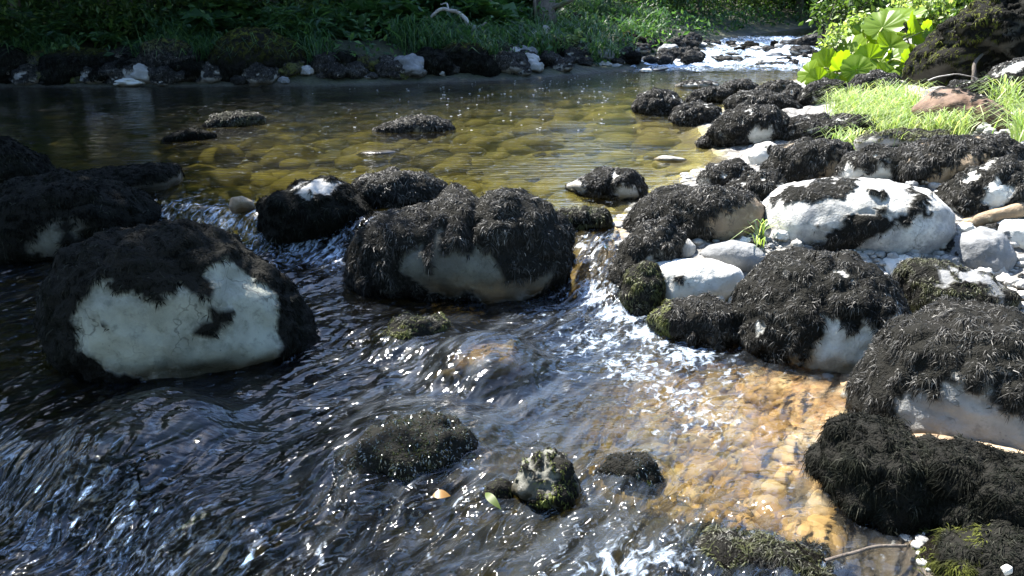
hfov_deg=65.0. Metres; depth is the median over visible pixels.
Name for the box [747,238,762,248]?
cobble
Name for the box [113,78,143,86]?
stone
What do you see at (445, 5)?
leafy plant
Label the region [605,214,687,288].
boulder
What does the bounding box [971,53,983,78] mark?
root
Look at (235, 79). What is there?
rock
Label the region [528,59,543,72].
stone
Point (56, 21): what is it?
fern
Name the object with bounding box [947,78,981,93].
boulder
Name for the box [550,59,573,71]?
rock
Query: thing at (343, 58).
boulder
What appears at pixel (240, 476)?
river water
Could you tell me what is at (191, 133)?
rock
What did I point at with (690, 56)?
rock
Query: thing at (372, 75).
rock
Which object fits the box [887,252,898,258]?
cobble
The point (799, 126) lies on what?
boulder
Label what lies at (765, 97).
boulder
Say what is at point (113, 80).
rock
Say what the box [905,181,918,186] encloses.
cobble
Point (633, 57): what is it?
rock
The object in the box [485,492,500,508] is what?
fallen leaf
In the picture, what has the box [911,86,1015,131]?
boulder
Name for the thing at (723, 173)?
boulder
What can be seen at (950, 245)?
cobble
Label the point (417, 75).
rock
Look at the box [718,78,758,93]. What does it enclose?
boulder
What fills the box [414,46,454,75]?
boulder
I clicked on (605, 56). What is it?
rock
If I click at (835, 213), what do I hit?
boulder
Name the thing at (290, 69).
rock
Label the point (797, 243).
cobble
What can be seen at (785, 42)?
rock
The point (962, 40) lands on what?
rock outcrop
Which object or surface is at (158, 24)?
fern
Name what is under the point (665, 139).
pool cobbles
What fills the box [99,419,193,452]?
rock
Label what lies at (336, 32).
leafy plant
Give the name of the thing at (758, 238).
grass clump
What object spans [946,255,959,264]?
cobble
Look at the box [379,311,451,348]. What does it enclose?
rock
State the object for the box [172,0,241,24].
fern
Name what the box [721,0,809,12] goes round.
tree
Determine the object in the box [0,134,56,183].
boulder
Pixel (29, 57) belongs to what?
rock
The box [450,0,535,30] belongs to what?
leafy plant
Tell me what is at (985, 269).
cobble
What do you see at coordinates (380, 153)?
rock
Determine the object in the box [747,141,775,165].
boulder
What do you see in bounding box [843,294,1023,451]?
boulder
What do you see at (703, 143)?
boulder
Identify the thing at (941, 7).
shrub
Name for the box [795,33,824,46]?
rock
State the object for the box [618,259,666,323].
rock
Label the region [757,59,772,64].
stone
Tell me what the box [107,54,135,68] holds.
rock
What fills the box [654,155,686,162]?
stone
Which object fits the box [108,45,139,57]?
rock
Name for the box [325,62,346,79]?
rock
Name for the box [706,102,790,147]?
boulder
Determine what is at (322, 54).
rock
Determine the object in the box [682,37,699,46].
rock
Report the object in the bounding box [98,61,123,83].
rock
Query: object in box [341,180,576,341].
boulder
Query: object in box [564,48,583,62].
rock
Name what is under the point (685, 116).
boulder
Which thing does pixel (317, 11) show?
fern
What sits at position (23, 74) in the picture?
rock
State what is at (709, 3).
tree
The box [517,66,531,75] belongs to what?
rock
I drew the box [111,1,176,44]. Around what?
leafy plant
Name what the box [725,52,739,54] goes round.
rock
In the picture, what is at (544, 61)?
rock
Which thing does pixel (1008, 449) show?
stone
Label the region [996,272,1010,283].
cobble
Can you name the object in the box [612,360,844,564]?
river cobbles
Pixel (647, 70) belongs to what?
stone
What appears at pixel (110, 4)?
bush
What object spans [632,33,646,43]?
rock
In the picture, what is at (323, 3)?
leafy plant
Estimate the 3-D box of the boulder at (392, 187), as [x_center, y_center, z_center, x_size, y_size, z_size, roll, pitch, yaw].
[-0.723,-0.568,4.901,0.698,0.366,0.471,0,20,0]
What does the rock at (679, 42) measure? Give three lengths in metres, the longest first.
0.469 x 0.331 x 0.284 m
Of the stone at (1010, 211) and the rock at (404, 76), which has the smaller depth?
the stone at (1010, 211)
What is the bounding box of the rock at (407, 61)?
[394,53,426,76]
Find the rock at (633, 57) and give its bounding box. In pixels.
[621,50,641,64]
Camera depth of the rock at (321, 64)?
10.74 m
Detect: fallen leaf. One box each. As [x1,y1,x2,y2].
[433,490,449,497]
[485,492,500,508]
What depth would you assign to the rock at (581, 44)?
13.08 m
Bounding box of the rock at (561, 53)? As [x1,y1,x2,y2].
[553,48,566,56]
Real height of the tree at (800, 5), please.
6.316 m
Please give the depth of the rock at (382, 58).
11.09 m
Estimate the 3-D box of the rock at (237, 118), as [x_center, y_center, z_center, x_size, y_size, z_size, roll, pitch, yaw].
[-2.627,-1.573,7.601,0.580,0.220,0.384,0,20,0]
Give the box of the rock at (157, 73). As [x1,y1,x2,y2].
[147,63,174,84]
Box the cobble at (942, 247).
[939,243,947,250]
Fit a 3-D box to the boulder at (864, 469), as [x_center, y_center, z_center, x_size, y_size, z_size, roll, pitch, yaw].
[1.091,0.578,2.367,0.436,0.403,0.468,0,20,0]
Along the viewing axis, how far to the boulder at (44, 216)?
4.41 m
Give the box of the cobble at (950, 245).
[945,240,954,252]
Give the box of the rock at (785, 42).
[779,40,796,45]
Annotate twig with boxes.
[823,544,906,562]
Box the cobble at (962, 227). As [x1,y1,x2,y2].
[956,222,975,232]
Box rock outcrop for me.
[901,0,1023,87]
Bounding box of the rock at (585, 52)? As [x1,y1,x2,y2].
[576,47,590,56]
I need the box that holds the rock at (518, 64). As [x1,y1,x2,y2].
[500,53,528,73]
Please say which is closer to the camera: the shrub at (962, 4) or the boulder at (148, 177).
the boulder at (148, 177)
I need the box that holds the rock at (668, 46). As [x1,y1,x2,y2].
[657,44,678,50]
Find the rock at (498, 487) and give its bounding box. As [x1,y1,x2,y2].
[483,478,513,498]
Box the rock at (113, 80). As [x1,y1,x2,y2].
[107,76,121,83]
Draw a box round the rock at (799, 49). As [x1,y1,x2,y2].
[788,45,817,54]
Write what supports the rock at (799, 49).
on the river water
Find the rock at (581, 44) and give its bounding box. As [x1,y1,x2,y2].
[572,41,590,47]
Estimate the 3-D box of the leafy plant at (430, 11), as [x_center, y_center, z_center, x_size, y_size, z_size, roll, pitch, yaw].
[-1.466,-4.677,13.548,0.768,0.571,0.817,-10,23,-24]
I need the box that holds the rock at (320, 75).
[316,71,328,78]
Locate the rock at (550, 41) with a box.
[538,33,559,48]
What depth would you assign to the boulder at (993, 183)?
3.91 m
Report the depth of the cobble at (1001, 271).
3.67 m
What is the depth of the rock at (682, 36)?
14.88 m
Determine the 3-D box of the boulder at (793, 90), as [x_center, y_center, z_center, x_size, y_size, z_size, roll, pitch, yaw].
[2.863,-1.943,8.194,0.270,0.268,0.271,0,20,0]
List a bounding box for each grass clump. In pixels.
[733,217,782,248]
[816,77,1017,146]
[818,124,886,148]
[964,74,1023,141]
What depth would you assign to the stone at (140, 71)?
10.54 m
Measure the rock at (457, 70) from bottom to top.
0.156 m
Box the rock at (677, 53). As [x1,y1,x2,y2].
[671,47,681,58]
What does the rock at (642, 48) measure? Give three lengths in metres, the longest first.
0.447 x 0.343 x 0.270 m
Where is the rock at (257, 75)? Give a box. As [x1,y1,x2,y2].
[246,62,280,86]
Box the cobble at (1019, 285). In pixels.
[1014,281,1023,289]
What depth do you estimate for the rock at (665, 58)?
13.36 m
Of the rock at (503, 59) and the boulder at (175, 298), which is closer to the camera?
the boulder at (175, 298)
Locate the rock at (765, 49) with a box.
[755,48,769,51]
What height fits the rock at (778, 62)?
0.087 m
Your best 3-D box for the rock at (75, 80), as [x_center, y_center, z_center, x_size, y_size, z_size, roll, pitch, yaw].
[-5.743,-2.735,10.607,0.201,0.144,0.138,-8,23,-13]
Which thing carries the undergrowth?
on the ground at (818, 398)
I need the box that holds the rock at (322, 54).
[310,51,343,66]
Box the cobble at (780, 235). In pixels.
[772,230,788,241]
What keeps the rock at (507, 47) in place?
on the ground at (818, 398)
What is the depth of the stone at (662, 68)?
12.59 m
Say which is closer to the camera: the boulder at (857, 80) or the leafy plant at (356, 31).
the boulder at (857, 80)
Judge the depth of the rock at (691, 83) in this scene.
10.38 m
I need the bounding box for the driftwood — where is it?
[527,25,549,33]
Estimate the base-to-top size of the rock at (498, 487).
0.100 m
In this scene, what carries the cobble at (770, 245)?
on the ground at (818, 398)
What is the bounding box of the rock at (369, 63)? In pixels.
[357,54,379,71]
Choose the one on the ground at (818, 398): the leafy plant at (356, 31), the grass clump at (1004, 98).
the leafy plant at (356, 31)
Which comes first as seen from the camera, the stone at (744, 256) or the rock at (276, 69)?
the stone at (744, 256)
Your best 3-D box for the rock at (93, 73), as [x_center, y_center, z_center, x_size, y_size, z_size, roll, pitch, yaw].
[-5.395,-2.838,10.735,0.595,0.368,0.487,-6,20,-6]
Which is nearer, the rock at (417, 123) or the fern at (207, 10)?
the rock at (417, 123)
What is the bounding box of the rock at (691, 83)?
[675,79,718,90]
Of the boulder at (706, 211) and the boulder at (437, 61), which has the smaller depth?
the boulder at (706, 211)
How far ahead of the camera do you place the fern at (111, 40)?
11.13 m
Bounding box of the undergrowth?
[1,0,948,65]
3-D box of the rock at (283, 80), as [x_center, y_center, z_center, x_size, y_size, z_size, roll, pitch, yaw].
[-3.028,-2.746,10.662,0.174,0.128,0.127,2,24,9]
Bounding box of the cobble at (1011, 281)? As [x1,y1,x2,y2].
[1003,277,1019,287]
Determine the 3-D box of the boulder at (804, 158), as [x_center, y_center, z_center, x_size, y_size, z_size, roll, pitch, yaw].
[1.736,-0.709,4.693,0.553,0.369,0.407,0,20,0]
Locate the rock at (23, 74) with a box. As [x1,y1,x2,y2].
[9,63,38,85]
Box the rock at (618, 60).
[611,58,624,64]
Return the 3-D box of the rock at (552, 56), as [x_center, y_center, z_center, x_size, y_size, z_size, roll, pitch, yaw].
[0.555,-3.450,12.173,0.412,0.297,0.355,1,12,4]
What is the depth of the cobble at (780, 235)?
3.97 m
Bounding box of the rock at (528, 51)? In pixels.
[521,49,536,54]
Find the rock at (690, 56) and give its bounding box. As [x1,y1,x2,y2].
[680,49,704,64]
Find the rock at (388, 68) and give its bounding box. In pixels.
[374,59,402,78]
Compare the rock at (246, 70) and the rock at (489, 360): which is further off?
the rock at (246, 70)
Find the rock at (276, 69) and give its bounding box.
[261,63,278,79]
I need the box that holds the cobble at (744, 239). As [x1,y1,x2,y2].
[738,237,750,241]
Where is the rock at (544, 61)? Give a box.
[539,56,548,67]
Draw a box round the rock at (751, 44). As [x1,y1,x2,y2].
[740,42,759,48]
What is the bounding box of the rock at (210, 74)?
[194,61,221,83]
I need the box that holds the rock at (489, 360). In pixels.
[456,349,519,371]
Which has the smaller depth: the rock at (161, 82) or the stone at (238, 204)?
the stone at (238, 204)
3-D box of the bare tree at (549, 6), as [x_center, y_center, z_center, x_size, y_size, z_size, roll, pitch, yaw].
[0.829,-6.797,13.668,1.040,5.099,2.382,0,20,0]
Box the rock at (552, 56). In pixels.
[540,50,560,65]
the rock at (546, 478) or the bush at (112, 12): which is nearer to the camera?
the rock at (546, 478)
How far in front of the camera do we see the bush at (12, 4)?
10.85 m
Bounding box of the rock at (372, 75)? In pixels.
[368,72,377,78]
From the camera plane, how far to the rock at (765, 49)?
14.80 m
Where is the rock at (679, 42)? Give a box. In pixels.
[663,38,686,46]
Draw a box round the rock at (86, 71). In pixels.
[80,66,102,84]
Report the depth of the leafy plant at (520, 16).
13.18 m
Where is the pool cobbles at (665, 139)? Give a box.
[348,87,691,210]
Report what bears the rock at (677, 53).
on the ground at (818, 398)
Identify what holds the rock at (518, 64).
in the river water
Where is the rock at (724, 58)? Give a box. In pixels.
[718,55,732,61]
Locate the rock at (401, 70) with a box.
[399,66,409,76]
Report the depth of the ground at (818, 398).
4.25 m
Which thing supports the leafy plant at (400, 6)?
on the ground at (818, 398)
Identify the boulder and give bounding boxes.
[0,44,27,83]
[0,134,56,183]
[0,167,161,263]
[30,217,320,422]
[36,45,113,85]
[73,161,185,192]
[135,37,201,67]
[206,26,312,81]
[254,175,371,247]
[335,49,357,76]
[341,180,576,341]
[350,166,447,211]
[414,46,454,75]
[440,42,500,76]
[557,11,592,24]
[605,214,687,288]
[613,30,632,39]
[622,181,765,241]
[631,87,686,119]
[667,99,722,130]
[685,85,733,105]
[694,131,724,151]
[695,157,756,185]
[695,524,856,575]
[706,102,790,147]
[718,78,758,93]
[722,89,803,110]
[726,166,786,201]
[730,246,911,375]
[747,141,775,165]
[755,78,803,92]
[759,136,855,182]
[762,175,956,254]
[779,112,881,140]
[780,83,802,100]
[797,77,846,105]
[800,409,938,543]
[831,143,901,181]
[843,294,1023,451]
[845,69,901,95]
[853,126,955,149]
[892,132,1023,184]
[892,255,1022,312]
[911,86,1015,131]
[911,519,1023,575]
[916,431,1023,529]
[935,152,1023,217]
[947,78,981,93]
[976,56,1023,102]
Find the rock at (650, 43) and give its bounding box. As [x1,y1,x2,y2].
[645,38,654,49]
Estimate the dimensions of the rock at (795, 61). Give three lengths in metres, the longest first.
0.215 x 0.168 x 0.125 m
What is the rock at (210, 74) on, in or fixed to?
on the ground at (818, 398)
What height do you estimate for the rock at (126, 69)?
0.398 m
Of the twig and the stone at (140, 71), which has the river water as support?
the twig
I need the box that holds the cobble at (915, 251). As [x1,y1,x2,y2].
[910,249,920,253]
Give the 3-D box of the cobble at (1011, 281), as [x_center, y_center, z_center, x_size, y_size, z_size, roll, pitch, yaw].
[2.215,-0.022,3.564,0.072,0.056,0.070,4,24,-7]
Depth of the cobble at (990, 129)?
5.24 m
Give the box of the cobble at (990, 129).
[983,126,996,133]
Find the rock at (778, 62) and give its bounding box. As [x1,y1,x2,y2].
[771,61,783,64]
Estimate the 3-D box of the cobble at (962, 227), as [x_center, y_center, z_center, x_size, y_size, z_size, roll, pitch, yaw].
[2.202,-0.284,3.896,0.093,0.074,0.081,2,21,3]
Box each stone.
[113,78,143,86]
[129,63,149,83]
[229,196,255,213]
[300,65,313,75]
[525,53,539,60]
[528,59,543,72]
[601,61,612,65]
[612,63,621,66]
[639,68,651,72]
[652,66,668,70]
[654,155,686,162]
[682,239,695,257]
[701,240,766,271]
[750,46,761,49]
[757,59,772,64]
[774,44,782,47]
[882,254,912,275]
[914,433,1023,453]
[949,226,1016,272]
[960,202,1023,226]
[997,218,1023,248]
[1001,564,1012,575]
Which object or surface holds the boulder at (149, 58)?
on the ground at (818, 398)
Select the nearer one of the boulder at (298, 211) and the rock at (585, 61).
the boulder at (298, 211)
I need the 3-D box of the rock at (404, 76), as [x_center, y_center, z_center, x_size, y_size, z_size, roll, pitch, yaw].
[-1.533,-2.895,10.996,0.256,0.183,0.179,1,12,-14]
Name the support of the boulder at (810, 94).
on the ground at (818, 398)
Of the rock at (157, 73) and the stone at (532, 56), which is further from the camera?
the stone at (532, 56)
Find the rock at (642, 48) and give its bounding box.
[631,42,650,53]
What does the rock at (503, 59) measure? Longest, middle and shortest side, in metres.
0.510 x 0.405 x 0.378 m
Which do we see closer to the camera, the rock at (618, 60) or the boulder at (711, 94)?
the boulder at (711, 94)
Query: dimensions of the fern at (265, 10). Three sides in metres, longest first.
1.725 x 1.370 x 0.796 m
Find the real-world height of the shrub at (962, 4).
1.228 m
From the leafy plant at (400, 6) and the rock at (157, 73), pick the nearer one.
the rock at (157, 73)
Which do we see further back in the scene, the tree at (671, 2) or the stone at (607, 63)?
the tree at (671, 2)
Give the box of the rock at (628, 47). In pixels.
[620,46,635,49]
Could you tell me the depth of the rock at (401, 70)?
10.90 m
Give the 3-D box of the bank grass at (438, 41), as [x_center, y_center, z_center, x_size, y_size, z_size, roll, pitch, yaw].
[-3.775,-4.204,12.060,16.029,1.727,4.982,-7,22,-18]
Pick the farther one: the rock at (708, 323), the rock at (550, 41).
the rock at (550, 41)
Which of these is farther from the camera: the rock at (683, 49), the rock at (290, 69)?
the rock at (683, 49)
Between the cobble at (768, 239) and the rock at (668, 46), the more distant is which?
the rock at (668, 46)
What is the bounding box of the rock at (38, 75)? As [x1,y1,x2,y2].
[35,72,40,83]
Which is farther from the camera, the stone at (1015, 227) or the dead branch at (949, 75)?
the dead branch at (949, 75)
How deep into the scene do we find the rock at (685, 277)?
3.69 m
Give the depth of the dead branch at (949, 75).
6.90 m
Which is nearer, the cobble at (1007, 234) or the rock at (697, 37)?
the cobble at (1007, 234)
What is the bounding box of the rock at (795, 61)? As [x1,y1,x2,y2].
[788,58,799,63]
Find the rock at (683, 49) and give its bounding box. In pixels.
[678,46,693,55]
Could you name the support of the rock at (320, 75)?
on the ground at (818, 398)
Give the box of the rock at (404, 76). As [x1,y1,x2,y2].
[395,73,408,79]
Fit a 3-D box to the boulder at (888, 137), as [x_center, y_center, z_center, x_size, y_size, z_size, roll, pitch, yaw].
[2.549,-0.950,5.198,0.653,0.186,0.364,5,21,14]
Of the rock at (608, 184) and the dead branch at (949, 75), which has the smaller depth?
the rock at (608, 184)
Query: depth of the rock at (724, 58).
13.79 m
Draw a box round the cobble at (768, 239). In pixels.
[765,237,771,242]
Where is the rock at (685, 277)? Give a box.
[656,258,743,301]
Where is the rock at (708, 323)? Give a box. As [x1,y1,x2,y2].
[644,291,741,361]
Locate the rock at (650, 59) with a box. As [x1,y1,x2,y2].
[643,55,657,63]
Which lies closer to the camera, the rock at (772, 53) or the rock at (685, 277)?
the rock at (685, 277)
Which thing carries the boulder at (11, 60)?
on the ground at (818, 398)
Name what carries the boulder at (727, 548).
on the ground at (818, 398)
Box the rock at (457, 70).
[453,64,459,73]
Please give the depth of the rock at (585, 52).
12.66 m
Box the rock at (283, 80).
[277,76,289,83]
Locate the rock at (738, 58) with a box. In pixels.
[733,56,742,61]
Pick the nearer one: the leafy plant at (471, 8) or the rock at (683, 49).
the leafy plant at (471, 8)
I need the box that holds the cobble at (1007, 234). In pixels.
[1003,231,1011,238]
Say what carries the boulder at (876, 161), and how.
on the ground at (818, 398)
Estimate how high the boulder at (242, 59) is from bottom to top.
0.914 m
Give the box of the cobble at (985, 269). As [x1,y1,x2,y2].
[977,267,995,274]
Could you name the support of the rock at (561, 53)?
on the ground at (818, 398)
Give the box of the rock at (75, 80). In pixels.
[69,76,79,83]
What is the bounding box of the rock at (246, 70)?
[242,68,249,75]
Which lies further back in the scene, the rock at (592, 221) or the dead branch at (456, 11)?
the dead branch at (456, 11)
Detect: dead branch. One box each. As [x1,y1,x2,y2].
[431,2,486,35]
[928,74,977,88]
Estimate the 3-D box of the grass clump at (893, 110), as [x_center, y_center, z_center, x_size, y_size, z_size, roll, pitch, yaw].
[2.965,-1.413,6.358,1.226,0.388,3.150,5,21,14]
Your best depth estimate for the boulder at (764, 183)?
4.21 m
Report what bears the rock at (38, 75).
on the ground at (818, 398)
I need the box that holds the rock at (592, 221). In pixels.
[555,205,612,236]
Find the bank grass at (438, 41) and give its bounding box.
[0,0,685,64]
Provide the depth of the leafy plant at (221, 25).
11.39 m
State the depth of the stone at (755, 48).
14.85 m
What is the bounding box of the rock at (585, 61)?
[577,57,593,65]
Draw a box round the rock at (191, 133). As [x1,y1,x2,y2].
[162,127,217,140]
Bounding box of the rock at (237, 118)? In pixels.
[201,110,266,126]
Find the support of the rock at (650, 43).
on the ground at (818, 398)
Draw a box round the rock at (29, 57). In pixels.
[26,51,42,65]
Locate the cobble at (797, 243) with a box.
[790,239,803,246]
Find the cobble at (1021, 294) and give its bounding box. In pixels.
[1017,291,1023,300]
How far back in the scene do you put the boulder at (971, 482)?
2.15 m
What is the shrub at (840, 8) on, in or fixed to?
on the ground at (818, 398)
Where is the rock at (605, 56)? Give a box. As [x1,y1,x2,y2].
[597,49,614,60]
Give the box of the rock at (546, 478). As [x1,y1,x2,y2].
[511,446,580,510]
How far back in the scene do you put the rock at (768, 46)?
14.89 m
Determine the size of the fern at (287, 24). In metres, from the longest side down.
1.419 x 1.126 x 0.654 m
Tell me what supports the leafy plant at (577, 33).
on the ground at (818, 398)
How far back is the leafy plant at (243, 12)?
11.42 m
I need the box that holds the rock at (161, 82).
[157,79,167,85]
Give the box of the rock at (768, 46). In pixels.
[762,45,775,48]
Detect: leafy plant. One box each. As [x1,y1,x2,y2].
[9,8,62,43]
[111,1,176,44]
[157,0,193,11]
[174,0,270,40]
[207,14,251,36]
[209,0,278,32]
[282,0,338,8]
[315,11,359,38]
[320,1,380,39]
[347,0,425,35]
[379,4,433,36]
[409,0,444,16]
[418,0,442,16]
[433,0,496,29]
[435,0,470,13]
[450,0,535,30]
[477,0,532,32]
[492,0,526,10]
[522,0,532,8]
[557,28,584,44]
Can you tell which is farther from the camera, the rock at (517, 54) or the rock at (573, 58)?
the rock at (573, 58)
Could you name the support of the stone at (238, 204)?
on the river water
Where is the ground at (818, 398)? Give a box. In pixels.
[0,0,1023,575]
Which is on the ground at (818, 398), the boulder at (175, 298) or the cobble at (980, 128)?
the cobble at (980, 128)
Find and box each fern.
[0,3,90,46]
[0,13,85,46]
[3,2,39,19]
[66,13,147,48]
[126,5,181,37]
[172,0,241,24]
[221,0,291,20]
[236,9,319,38]
[250,0,352,37]
[250,5,332,35]
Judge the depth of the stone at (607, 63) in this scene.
12.69 m
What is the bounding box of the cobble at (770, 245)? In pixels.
[767,243,774,248]
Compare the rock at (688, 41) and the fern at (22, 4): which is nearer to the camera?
the fern at (22, 4)
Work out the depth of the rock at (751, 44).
15.14 m
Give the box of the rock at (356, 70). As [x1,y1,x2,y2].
[345,61,368,78]
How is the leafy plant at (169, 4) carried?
on the ground at (818, 398)
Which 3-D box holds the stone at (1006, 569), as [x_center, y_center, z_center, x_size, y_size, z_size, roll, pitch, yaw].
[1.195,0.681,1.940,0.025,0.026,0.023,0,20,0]
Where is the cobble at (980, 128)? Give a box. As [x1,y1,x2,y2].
[976,122,991,133]
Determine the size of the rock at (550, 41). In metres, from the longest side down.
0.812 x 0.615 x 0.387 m
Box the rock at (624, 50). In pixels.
[615,49,628,58]
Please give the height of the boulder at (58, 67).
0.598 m
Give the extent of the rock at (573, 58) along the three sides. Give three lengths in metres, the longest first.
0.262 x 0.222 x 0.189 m
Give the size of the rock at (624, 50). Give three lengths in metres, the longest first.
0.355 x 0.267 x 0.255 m
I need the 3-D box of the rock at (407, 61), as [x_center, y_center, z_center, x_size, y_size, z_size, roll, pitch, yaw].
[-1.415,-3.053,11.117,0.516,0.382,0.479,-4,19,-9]
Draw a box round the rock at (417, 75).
[405,61,423,78]
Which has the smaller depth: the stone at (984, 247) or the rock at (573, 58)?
the stone at (984, 247)
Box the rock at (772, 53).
[765,51,783,56]
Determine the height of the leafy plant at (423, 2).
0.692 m
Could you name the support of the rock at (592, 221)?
on the ground at (818, 398)
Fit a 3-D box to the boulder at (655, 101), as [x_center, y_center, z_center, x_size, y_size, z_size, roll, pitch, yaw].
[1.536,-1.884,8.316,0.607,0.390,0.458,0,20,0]
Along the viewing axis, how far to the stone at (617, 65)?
12.73 m
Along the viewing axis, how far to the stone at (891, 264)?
3.77 m
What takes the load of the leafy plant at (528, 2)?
on the ground at (818, 398)
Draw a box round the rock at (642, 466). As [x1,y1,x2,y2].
[594,451,662,485]
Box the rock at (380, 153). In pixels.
[355,150,399,158]
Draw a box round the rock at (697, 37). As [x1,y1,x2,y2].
[686,32,702,43]
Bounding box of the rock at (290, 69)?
[278,60,302,76]
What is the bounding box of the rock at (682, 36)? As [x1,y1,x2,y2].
[678,34,692,39]
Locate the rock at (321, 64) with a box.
[311,53,335,72]
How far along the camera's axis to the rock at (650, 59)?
13.41 m
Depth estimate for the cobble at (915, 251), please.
3.79 m
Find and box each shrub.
[798,0,903,54]
[816,9,870,74]
[876,0,965,44]
[936,0,972,20]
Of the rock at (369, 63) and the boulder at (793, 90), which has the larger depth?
the rock at (369, 63)
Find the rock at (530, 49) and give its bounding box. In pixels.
[517,45,537,53]
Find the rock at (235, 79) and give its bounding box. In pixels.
[230,74,246,84]
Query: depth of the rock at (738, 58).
13.79 m
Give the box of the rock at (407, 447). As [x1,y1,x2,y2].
[332,410,480,480]
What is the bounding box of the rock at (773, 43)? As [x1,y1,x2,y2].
[770,40,778,46]
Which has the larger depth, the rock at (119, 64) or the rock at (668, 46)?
the rock at (668, 46)
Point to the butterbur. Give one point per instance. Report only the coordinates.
(878, 42)
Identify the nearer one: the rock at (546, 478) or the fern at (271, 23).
the rock at (546, 478)
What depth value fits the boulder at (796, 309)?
3.16 m
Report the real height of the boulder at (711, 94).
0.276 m
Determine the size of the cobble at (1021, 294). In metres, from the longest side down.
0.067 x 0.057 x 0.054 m
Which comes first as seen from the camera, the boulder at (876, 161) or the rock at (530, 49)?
the boulder at (876, 161)
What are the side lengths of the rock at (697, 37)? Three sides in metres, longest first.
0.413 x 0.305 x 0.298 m
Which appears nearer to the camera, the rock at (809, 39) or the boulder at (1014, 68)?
the boulder at (1014, 68)
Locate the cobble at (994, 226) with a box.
[984,223,999,229]
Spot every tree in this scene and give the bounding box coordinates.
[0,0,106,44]
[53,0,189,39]
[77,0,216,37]
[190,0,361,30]
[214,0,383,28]
[533,0,574,33]
[605,0,697,10]
[658,0,754,16]
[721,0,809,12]
[759,0,860,15]
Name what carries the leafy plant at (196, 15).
on the ground at (818, 398)
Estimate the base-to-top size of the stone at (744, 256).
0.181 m
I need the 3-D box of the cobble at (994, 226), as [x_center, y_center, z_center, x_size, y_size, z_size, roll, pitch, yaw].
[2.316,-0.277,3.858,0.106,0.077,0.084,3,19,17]
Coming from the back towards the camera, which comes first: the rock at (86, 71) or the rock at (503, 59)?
the rock at (503, 59)
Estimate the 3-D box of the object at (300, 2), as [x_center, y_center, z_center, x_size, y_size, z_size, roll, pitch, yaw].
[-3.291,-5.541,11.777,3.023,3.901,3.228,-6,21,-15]
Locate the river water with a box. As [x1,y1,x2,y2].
[0,22,907,575]
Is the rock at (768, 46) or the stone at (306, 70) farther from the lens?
the rock at (768, 46)
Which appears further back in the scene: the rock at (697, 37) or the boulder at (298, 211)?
the rock at (697, 37)
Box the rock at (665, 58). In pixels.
[657,53,674,64]
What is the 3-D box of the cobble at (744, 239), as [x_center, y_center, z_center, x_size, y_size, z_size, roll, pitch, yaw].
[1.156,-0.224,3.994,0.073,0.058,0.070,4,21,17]
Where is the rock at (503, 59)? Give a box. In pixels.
[490,51,516,74]
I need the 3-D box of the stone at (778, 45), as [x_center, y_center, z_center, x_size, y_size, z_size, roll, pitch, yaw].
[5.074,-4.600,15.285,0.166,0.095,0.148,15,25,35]
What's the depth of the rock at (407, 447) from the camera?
2.40 m
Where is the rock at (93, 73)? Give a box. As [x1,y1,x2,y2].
[88,62,115,83]
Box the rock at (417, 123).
[372,114,454,140]
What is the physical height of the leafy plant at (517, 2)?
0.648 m
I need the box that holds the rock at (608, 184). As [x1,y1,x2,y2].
[564,165,648,210]
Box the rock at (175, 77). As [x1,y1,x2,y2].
[166,70,185,84]
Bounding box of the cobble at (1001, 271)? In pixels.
[994,267,1007,276]
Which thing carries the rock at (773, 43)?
on the river water
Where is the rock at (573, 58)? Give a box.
[564,55,576,64]
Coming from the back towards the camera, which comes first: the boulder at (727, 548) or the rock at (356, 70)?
the rock at (356, 70)
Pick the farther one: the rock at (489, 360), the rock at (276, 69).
the rock at (276, 69)
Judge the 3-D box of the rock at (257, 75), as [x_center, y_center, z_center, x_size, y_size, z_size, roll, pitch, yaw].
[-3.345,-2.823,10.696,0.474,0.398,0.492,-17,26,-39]
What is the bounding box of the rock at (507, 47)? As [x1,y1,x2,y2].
[489,41,513,52]
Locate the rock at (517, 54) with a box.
[512,51,526,57]
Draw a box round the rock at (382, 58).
[378,54,394,61]
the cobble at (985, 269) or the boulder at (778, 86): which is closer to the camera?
the cobble at (985, 269)
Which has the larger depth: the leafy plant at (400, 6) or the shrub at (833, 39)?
the leafy plant at (400, 6)
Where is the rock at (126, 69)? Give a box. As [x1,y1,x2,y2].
[120,58,137,77]
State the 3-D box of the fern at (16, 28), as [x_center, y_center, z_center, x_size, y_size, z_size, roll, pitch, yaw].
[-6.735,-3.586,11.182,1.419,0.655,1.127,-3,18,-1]
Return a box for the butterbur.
[797,7,932,85]
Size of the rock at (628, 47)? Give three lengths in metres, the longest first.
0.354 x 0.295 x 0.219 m
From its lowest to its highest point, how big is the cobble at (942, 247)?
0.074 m
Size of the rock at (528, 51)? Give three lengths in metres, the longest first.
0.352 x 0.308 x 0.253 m
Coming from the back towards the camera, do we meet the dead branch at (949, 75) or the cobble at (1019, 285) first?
the dead branch at (949, 75)
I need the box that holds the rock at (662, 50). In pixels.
[655,47,674,56]

